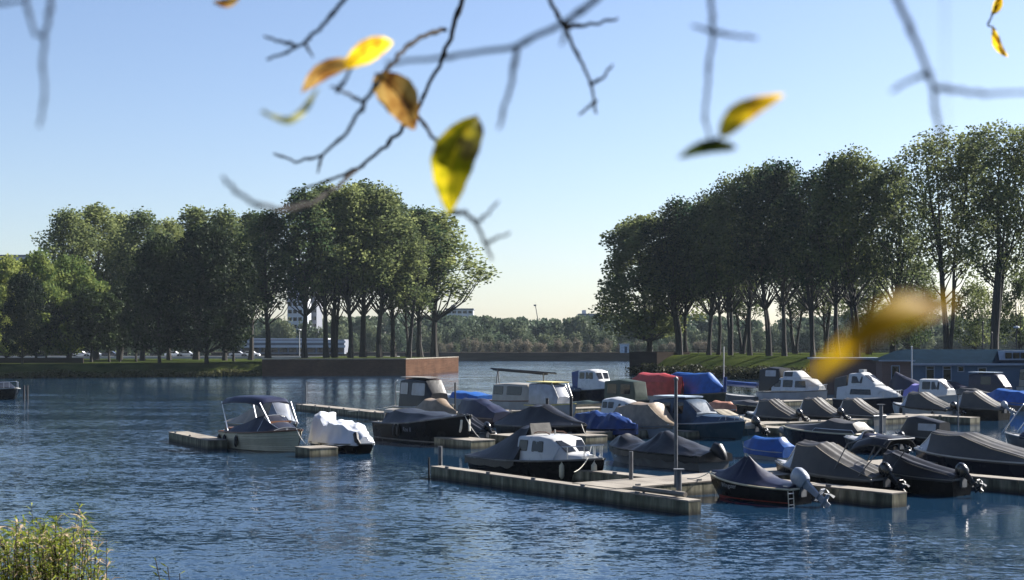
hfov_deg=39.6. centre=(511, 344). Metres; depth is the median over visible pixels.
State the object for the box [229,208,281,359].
poplar tree
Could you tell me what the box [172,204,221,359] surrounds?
poplar tree
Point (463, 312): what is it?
apartment block
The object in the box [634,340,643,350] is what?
shore bush
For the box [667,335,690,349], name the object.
round tree
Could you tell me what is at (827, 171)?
elm tree
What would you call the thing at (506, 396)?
cabin cruiser
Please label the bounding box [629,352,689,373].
retaining wall
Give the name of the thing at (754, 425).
motorboat
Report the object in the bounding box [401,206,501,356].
poplar tree
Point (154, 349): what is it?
round tree
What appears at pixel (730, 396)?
sailing boat
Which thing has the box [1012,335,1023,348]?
round tree
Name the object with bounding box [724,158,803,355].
elm tree
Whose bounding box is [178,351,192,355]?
parked car
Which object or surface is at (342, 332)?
round tree
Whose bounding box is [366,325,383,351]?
round tree
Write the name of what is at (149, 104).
sky
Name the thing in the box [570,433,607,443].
finger dock
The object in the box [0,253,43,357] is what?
park tree
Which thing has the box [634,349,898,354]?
railing
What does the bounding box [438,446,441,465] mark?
mooring post
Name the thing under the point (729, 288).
elm tree
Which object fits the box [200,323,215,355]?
round tree
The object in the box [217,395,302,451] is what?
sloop
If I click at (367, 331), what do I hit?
round tree
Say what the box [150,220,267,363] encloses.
lime tree
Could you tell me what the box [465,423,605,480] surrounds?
cabin boat
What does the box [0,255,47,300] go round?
apartment block
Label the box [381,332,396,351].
round tree
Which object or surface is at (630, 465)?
mooring post
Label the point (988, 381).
cabin cruiser
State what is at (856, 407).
motorboat
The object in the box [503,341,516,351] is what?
shore bush
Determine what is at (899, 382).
motorboat
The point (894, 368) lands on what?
door
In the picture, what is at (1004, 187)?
elm tree
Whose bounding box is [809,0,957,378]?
leaf
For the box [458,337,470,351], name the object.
shore bush
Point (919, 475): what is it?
motorboat
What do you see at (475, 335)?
round tree
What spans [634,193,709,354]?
elm tree
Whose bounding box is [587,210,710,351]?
elm tree
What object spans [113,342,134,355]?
round tree
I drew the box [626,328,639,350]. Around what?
round tree
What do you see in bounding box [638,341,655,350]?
shore bush
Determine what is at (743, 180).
elm tree
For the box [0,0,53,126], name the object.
branch
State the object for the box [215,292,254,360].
young tree
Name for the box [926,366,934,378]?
window
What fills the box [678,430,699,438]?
finger dock
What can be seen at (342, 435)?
boat
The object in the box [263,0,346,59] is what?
branch
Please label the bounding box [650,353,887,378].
ground
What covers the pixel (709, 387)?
sailing boat
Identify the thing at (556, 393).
motorboat
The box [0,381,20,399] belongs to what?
motorboat
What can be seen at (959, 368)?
window
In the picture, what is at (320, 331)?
round tree
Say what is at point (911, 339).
tree
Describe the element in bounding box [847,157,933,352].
elm tree
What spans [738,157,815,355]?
elm tree
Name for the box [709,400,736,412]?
boat
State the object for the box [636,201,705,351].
elm tree
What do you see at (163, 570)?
plant sprig
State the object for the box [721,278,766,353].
young tree
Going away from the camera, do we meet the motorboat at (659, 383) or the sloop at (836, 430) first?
the sloop at (836, 430)
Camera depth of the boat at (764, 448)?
67.68 m
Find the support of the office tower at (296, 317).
on the ground at (520, 351)
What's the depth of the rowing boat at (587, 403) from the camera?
118.09 m
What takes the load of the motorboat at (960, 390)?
on the water
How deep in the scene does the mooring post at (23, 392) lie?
139.92 m
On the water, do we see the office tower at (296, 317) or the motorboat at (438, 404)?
the motorboat at (438, 404)
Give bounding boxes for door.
[891,365,899,378]
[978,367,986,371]
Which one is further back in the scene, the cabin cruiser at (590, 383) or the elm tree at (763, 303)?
the elm tree at (763, 303)
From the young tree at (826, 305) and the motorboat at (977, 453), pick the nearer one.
the motorboat at (977, 453)
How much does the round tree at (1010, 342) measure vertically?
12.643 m
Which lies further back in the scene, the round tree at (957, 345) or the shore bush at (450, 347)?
the round tree at (957, 345)
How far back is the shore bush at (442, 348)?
506.93 m
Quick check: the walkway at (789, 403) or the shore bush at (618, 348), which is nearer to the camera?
the walkway at (789, 403)
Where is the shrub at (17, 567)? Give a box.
[0,503,123,579]
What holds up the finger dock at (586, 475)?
on the water
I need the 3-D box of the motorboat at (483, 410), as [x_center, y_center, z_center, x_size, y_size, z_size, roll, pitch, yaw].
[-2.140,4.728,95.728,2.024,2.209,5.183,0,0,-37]
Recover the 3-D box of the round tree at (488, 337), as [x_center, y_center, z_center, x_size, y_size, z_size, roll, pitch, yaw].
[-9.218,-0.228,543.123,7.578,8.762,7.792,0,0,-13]
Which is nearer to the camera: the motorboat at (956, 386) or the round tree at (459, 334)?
the motorboat at (956, 386)
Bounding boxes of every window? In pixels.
[289,348,296,351]
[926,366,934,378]
[942,366,951,380]
[957,366,963,371]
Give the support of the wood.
on the ground at (520, 351)
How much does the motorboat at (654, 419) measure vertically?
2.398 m
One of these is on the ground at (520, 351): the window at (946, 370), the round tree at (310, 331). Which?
the round tree at (310, 331)
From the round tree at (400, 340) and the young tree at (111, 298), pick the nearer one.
the young tree at (111, 298)
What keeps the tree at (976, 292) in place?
on the ground at (798, 360)
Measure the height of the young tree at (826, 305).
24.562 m
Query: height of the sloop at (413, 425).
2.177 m
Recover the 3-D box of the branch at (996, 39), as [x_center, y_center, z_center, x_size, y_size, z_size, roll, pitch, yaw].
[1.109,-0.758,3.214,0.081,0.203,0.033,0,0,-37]
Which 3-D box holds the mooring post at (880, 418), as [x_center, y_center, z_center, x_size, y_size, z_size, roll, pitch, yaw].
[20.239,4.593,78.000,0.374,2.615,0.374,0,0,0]
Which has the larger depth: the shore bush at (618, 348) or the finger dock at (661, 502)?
the shore bush at (618, 348)
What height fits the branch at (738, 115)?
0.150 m
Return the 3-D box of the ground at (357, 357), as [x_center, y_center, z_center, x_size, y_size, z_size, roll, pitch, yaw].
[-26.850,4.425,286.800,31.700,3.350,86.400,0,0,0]
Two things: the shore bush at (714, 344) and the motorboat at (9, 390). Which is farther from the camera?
the shore bush at (714, 344)
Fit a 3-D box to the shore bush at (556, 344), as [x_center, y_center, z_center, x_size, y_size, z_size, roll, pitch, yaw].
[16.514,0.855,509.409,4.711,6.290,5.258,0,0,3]
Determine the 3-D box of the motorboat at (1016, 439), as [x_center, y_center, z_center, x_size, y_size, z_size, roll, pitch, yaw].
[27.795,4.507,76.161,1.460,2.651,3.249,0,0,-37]
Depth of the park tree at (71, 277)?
266.01 m
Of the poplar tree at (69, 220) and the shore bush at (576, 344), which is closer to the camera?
the poplar tree at (69, 220)
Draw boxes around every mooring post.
[23,385,24,399]
[26,385,27,399]
[428,457,429,479]
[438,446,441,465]
[454,382,455,409]
[569,396,572,416]
[629,451,632,479]
[673,376,677,487]
[673,468,684,496]
[877,404,884,434]
[957,395,958,425]
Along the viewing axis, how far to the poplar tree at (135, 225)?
290.13 m
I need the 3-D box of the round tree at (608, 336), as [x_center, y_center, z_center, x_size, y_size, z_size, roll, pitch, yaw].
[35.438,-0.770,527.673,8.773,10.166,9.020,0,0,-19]
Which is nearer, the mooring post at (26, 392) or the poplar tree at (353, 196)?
the mooring post at (26, 392)
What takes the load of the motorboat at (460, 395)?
on the water
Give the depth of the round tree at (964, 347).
543.67 m
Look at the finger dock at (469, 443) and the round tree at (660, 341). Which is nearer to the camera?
the finger dock at (469, 443)
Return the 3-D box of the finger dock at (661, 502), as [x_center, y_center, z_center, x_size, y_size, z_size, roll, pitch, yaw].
[1.380,5.310,52.315,0.550,0.720,15.789,0,0,-35]
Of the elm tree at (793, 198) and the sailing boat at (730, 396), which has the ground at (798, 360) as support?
the elm tree at (793, 198)
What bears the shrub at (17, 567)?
on the ground
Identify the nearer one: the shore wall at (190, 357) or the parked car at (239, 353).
the shore wall at (190, 357)
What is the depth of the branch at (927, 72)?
0.92 m
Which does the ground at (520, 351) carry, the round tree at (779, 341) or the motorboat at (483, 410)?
the round tree at (779, 341)
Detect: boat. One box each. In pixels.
[308,411,374,453]
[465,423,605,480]
[568,400,601,406]
[601,397,635,412]
[604,379,649,402]
[671,347,726,402]
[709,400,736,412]
[725,380,758,400]
[730,400,757,414]
[743,435,794,460]
[903,379,960,402]
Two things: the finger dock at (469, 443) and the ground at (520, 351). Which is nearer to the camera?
the finger dock at (469, 443)
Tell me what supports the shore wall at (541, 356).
in the water
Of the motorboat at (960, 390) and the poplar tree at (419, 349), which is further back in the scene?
the poplar tree at (419, 349)
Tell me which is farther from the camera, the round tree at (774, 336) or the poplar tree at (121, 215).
the round tree at (774, 336)
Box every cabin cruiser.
[392,376,453,408]
[489,368,556,409]
[572,369,609,400]
[653,395,745,439]
[756,367,827,400]
[832,369,902,412]
[968,372,1011,391]
[1016,369,1023,390]
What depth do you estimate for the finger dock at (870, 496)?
48.76 m
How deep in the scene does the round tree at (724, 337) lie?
544.98 m
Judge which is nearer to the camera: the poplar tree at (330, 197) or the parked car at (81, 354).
the poplar tree at (330, 197)
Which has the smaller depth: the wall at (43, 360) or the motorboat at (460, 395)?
the motorboat at (460, 395)
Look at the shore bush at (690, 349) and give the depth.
510.15 m
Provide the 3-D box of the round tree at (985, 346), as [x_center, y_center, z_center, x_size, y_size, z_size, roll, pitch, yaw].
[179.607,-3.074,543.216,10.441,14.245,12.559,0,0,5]
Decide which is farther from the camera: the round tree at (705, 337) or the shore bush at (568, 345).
the round tree at (705, 337)
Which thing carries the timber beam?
on the finger dock at (661, 502)
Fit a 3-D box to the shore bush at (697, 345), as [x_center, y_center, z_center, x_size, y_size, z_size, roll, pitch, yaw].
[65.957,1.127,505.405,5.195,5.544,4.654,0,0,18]
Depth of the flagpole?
146.95 m
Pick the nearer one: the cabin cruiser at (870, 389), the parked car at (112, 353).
the cabin cruiser at (870, 389)
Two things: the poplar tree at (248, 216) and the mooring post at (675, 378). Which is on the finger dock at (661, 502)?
the mooring post at (675, 378)
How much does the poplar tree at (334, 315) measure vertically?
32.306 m
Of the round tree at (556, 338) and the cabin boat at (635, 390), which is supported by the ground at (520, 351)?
the round tree at (556, 338)
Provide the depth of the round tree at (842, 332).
539.14 m
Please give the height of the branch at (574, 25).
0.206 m
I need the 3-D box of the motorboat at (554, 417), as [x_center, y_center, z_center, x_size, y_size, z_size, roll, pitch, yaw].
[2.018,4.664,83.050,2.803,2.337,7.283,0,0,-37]
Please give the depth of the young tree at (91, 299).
264.04 m
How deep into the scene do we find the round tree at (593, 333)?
540.41 m
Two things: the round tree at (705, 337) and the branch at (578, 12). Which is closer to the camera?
the branch at (578, 12)
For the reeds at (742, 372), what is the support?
in the water
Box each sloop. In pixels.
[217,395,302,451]
[371,408,471,444]
[782,418,875,447]
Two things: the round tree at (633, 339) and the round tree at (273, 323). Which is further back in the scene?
the round tree at (633, 339)
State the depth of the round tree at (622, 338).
541.67 m
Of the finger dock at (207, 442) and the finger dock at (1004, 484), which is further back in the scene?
the finger dock at (207, 442)
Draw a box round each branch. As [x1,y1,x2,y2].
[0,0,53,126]
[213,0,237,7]
[222,0,510,259]
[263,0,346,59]
[385,0,599,128]
[548,0,618,115]
[678,0,783,157]
[890,0,1023,143]
[987,0,1007,56]
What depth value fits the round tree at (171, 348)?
401.90 m
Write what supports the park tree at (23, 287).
on the ground at (114, 365)
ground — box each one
[0,359,261,377]
[190,350,873,351]
[291,356,426,358]
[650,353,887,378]
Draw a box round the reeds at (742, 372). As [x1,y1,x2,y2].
[625,362,809,378]
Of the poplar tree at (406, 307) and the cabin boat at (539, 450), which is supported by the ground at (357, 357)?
the poplar tree at (406, 307)
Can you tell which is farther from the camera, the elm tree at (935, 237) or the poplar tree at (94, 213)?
the poplar tree at (94, 213)
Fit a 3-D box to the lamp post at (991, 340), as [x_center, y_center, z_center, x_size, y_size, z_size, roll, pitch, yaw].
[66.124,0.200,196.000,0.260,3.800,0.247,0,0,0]
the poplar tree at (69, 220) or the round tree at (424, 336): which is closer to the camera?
the poplar tree at (69, 220)
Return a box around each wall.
[0,352,888,360]
[0,356,321,358]
[0,358,83,362]
[262,356,458,375]
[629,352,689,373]
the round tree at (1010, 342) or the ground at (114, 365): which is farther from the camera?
the round tree at (1010, 342)
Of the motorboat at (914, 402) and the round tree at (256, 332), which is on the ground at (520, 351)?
the round tree at (256, 332)
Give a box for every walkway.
[382,398,902,419]
[489,414,950,442]
[573,459,937,495]
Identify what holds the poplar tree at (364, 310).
on the ground at (357, 357)
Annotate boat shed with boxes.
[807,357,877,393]
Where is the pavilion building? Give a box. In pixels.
[237,338,348,353]
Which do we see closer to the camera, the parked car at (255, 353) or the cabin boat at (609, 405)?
the cabin boat at (609, 405)
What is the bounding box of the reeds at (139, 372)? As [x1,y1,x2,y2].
[0,368,261,377]
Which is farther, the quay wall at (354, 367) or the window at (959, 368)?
the quay wall at (354, 367)
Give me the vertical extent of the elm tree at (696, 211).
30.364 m
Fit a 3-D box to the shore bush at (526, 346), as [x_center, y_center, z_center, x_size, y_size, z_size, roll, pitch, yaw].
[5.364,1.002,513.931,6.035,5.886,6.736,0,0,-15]
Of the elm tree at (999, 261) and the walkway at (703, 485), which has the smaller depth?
the walkway at (703, 485)
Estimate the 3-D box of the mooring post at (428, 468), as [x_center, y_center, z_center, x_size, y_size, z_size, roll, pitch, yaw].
[-3.377,5.247,57.800,0.089,1.306,0.089,0,0,0]
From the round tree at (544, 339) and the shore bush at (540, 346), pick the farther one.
the round tree at (544, 339)
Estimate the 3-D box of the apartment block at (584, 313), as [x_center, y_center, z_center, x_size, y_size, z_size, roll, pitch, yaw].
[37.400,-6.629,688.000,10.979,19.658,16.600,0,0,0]
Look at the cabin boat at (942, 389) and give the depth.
122.67 m
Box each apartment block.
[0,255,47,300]
[446,305,474,317]
[577,310,601,323]
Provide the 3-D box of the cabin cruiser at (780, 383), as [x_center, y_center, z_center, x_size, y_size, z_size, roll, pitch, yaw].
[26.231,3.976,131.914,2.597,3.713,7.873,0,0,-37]
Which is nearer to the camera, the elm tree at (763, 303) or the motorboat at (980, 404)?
the motorboat at (980, 404)
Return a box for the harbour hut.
[620,345,628,352]
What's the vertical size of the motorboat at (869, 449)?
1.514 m
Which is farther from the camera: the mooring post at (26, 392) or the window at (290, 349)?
the window at (290, 349)
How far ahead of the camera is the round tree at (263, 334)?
504.44 m
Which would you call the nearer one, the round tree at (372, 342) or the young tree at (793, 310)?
the young tree at (793, 310)
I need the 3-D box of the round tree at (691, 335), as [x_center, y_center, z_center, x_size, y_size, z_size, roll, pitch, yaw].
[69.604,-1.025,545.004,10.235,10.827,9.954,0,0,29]
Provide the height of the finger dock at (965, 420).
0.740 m
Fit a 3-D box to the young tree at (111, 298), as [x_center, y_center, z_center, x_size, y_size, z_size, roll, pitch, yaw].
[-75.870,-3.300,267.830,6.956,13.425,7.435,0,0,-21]
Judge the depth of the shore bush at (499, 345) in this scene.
510.62 m
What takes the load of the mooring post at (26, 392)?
in the water
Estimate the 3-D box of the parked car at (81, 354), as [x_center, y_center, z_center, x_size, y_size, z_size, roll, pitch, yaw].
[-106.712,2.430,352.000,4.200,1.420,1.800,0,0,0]
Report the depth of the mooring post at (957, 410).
95.97 m
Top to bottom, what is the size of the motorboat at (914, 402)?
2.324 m
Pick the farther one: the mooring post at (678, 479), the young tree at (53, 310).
the young tree at (53, 310)
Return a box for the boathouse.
[873,349,1023,389]
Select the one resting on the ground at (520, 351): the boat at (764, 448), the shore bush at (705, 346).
the shore bush at (705, 346)
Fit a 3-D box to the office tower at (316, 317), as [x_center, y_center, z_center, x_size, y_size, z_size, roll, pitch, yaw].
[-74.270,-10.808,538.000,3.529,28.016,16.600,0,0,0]
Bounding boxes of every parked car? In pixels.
[73,351,86,355]
[101,351,115,355]
[164,351,180,355]
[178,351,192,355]
[229,351,244,355]
[243,351,260,355]
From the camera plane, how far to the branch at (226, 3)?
1.70 m
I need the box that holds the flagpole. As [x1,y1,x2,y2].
[911,346,912,378]
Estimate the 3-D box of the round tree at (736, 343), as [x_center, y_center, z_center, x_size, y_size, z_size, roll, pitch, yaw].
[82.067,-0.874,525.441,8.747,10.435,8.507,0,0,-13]
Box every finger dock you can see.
[168,431,227,449]
[295,445,337,457]
[296,404,383,419]
[431,465,700,514]
[434,437,494,448]
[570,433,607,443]
[571,470,655,481]
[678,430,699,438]
[763,425,782,435]
[784,479,906,507]
[889,413,979,424]
[970,474,1023,493]
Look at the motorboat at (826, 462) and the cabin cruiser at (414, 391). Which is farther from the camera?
the cabin cruiser at (414, 391)
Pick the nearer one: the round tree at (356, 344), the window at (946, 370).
the window at (946, 370)
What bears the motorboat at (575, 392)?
on the water
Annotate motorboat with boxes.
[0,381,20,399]
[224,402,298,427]
[414,398,456,414]
[447,391,491,409]
[457,398,510,427]
[461,413,496,438]
[494,404,587,433]
[524,381,576,415]
[567,386,580,399]
[574,410,638,437]
[608,431,732,470]
[613,402,678,437]
[632,372,683,402]
[709,455,834,506]
[714,409,769,435]
[746,398,810,421]
[774,434,915,491]
[799,397,852,420]
[840,397,886,425]
[844,430,912,453]
[875,449,986,496]
[889,372,918,395]
[892,391,965,415]
[895,415,949,448]
[914,429,1023,477]
[947,380,967,395]
[949,390,1015,420]
[956,387,989,394]
[987,388,1023,410]
[1002,404,1023,446]
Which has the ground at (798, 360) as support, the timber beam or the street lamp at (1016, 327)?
the street lamp at (1016, 327)
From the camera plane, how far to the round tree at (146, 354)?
400.51 m
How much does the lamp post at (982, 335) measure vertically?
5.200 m
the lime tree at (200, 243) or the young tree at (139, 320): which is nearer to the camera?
the lime tree at (200, 243)
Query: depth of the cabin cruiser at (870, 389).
115.46 m
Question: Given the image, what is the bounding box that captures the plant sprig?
[150,557,185,579]
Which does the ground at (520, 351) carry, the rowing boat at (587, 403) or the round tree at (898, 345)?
the round tree at (898, 345)
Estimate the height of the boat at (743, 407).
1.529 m
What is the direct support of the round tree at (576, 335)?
on the ground at (520, 351)
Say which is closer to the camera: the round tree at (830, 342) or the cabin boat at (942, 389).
the cabin boat at (942, 389)
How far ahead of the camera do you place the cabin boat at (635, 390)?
115.79 m
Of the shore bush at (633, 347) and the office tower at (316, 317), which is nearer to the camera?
the shore bush at (633, 347)
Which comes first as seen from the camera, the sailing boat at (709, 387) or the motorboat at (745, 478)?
the motorboat at (745, 478)
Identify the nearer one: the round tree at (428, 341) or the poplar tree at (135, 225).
the poplar tree at (135, 225)
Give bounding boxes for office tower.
[287,259,311,336]
[311,291,321,332]
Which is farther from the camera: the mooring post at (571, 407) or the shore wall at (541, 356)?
the shore wall at (541, 356)
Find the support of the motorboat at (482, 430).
on the water
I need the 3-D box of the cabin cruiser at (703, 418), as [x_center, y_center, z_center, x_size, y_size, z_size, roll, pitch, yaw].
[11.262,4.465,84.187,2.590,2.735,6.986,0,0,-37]
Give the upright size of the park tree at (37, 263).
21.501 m
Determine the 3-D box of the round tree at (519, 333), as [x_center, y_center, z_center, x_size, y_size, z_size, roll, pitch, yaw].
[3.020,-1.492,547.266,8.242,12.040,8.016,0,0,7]
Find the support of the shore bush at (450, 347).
on the ground at (520, 351)
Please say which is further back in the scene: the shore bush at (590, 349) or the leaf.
the shore bush at (590, 349)
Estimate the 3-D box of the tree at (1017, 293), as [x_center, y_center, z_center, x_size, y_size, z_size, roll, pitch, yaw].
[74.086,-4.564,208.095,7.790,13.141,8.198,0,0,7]
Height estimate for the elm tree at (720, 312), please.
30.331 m
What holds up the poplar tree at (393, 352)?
on the ground at (357, 357)
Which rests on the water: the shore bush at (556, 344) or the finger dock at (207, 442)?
the finger dock at (207, 442)
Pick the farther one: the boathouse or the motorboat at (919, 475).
the boathouse
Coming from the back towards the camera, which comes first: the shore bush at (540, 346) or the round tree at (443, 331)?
the round tree at (443, 331)
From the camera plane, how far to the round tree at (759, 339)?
537.16 m
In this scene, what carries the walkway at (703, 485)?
on the water
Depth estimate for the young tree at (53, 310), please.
261.54 m
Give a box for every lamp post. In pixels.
[982,321,983,348]
[991,332,992,348]
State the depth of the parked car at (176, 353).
351.15 m
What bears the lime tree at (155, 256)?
on the ground at (114, 365)
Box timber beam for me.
[632,485,686,496]
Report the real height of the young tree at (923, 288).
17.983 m
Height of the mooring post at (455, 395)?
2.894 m
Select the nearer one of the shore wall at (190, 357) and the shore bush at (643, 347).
the shore wall at (190, 357)
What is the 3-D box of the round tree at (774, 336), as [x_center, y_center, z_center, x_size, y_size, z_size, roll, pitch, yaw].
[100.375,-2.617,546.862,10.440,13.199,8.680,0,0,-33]
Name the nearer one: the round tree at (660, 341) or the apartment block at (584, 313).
the round tree at (660, 341)
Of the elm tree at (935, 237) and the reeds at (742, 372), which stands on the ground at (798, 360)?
the elm tree at (935, 237)
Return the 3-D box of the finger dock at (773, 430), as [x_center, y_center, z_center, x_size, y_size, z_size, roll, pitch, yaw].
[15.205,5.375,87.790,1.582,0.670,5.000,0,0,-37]
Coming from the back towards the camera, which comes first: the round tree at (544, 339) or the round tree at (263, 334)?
the round tree at (544, 339)
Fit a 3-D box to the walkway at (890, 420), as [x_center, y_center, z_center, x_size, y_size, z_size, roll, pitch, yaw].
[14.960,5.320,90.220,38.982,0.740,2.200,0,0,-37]
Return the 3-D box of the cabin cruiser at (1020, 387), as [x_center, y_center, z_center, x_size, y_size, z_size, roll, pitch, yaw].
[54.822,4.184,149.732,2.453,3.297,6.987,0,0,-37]
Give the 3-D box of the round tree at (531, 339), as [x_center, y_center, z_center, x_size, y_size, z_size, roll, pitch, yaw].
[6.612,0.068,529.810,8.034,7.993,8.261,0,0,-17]
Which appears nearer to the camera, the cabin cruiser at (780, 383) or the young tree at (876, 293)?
the cabin cruiser at (780, 383)
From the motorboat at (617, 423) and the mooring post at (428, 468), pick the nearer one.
the mooring post at (428, 468)
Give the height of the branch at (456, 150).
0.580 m
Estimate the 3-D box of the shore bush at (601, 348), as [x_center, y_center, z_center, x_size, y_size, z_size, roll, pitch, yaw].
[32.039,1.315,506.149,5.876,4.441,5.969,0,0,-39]
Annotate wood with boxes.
[57,311,1023,351]
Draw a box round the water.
[0,361,1023,579]
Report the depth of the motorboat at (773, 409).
93.80 m
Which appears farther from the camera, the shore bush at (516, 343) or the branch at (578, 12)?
the shore bush at (516, 343)
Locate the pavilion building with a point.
(288, 345)
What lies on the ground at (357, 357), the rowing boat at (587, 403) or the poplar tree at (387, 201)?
the poplar tree at (387, 201)
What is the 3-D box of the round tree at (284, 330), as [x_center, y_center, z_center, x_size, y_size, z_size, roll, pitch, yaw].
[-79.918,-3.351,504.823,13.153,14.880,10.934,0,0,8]
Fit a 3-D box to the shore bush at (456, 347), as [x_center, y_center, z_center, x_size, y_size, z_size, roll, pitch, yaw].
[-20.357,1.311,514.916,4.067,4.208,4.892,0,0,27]
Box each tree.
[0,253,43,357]
[0,269,49,363]
[2,247,66,357]
[30,204,104,357]
[34,293,68,357]
[46,252,112,357]
[52,201,134,359]
[67,287,118,361]
[94,211,143,359]
[94,291,126,361]
[101,206,173,360]
[111,285,136,361]
[113,232,202,362]
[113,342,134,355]
[122,294,156,361]
[128,325,153,355]
[146,217,191,359]
[146,322,162,355]
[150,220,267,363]
[156,327,184,355]
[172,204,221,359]
[197,204,251,360]
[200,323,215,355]
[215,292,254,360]
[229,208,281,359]
[233,208,302,357]
[254,326,261,337]
[254,328,274,337]
[266,183,346,357]
[270,318,279,337]
[271,317,298,337]
[294,182,363,357]
[295,319,318,337]
[303,216,358,357]
[311,179,384,357]
[314,326,322,337]
[328,323,347,338]
[343,333,359,351]
[344,178,405,357]
[344,180,426,357]
[356,321,374,351]
[358,199,428,356]
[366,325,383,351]
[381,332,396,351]
[383,221,437,357]
[388,328,405,351]
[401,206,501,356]
[405,204,457,356]
[405,321,431,351]
[424,329,444,351]
[437,323,454,351]
[445,319,475,351]
[465,318,487,350]
[483,332,496,351]
[495,333,511,351]
[511,325,527,348]
[521,334,539,351]
[533,333,552,351]
[551,333,566,349]
[569,331,583,351]
[580,322,604,351]
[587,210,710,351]
[597,330,619,351]
[613,330,628,351]
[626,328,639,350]
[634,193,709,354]
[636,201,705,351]
[645,331,668,350]
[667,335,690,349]
[668,188,739,354]
[679,195,746,354]
[687,328,702,351]
[689,171,761,354]
[695,331,715,351]
[707,162,773,354]
[712,325,727,351]
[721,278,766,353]
[722,329,743,351]
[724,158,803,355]
[734,325,754,351]
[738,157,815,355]
[751,327,765,351]
[762,320,781,351]
[769,164,847,356]
[774,259,815,353]
[775,327,796,351]
[782,150,880,346]
[795,328,814,351]
[797,252,849,353]
[804,322,823,351]
[806,143,905,356]
[822,326,833,350]
[829,326,847,345]
[838,259,895,353]
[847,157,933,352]
[862,341,882,351]
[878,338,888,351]
[883,335,904,351]
[885,285,936,348]
[887,125,999,348]
[892,261,941,348]
[913,325,936,348]
[932,335,954,348]
[937,118,1023,348]
[949,280,1002,348]
[949,333,963,348]
[956,334,973,348]
[970,318,990,348]
[987,124,1023,281]
[999,270,1023,348]
[999,324,1015,348]
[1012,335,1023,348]
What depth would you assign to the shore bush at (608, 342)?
513.12 m
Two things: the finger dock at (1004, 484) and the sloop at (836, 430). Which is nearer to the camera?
the finger dock at (1004, 484)
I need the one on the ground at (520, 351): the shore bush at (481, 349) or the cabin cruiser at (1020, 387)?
the shore bush at (481, 349)
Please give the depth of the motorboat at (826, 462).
52.90 m
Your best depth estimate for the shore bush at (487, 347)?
509.27 m
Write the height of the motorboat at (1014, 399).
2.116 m
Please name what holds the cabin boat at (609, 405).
on the water
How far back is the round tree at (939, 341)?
536.07 m
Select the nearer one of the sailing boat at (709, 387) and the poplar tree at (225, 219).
the sailing boat at (709, 387)
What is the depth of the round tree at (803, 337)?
529.65 m
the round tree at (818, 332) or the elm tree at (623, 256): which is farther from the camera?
the round tree at (818, 332)
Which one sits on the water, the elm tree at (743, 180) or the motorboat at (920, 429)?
the motorboat at (920, 429)
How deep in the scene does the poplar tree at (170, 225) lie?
299.75 m
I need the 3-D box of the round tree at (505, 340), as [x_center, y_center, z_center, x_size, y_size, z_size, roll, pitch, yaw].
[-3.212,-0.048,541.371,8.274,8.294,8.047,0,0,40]
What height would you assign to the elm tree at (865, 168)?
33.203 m
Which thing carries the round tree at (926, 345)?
on the ground at (520, 351)
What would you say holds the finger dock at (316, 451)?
on the water
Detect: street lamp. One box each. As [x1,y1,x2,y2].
[298,329,300,355]
[1013,326,1019,348]
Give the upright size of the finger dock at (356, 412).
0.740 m
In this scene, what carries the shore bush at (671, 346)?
on the ground at (520, 351)
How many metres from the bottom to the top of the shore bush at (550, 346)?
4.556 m
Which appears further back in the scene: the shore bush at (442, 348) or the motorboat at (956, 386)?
the shore bush at (442, 348)
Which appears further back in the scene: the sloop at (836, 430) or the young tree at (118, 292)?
the young tree at (118, 292)
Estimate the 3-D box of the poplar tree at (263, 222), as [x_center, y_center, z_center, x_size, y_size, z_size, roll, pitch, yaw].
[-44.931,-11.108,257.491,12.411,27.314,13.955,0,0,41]
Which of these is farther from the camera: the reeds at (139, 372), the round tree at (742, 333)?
the round tree at (742, 333)
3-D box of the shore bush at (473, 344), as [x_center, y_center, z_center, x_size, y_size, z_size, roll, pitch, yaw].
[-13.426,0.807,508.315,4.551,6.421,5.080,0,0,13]
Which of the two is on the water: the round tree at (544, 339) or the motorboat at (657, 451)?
the motorboat at (657, 451)
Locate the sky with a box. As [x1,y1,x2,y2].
[0,0,1023,332]
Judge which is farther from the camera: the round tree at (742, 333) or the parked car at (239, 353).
the round tree at (742, 333)
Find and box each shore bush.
[437,340,445,351]
[447,342,453,351]
[452,342,460,351]
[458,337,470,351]
[470,339,480,351]
[476,339,484,351]
[482,341,494,351]
[494,339,504,351]
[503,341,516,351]
[511,337,522,351]
[520,339,532,351]
[531,341,548,351]
[546,341,555,351]
[552,338,563,351]
[561,339,573,351]
[570,337,582,351]
[585,342,594,351]
[593,342,608,351]
[603,338,612,351]
[616,342,629,351]
[625,340,638,351]
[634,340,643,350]
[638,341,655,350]
[657,342,668,350]
[667,341,675,350]
[675,342,693,351]
[692,340,704,351]
[701,341,712,351]
[711,337,721,351]
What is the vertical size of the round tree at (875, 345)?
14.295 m
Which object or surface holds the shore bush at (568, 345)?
on the ground at (520, 351)
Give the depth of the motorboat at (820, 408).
95.28 m
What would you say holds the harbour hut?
on the shore wall at (541, 356)

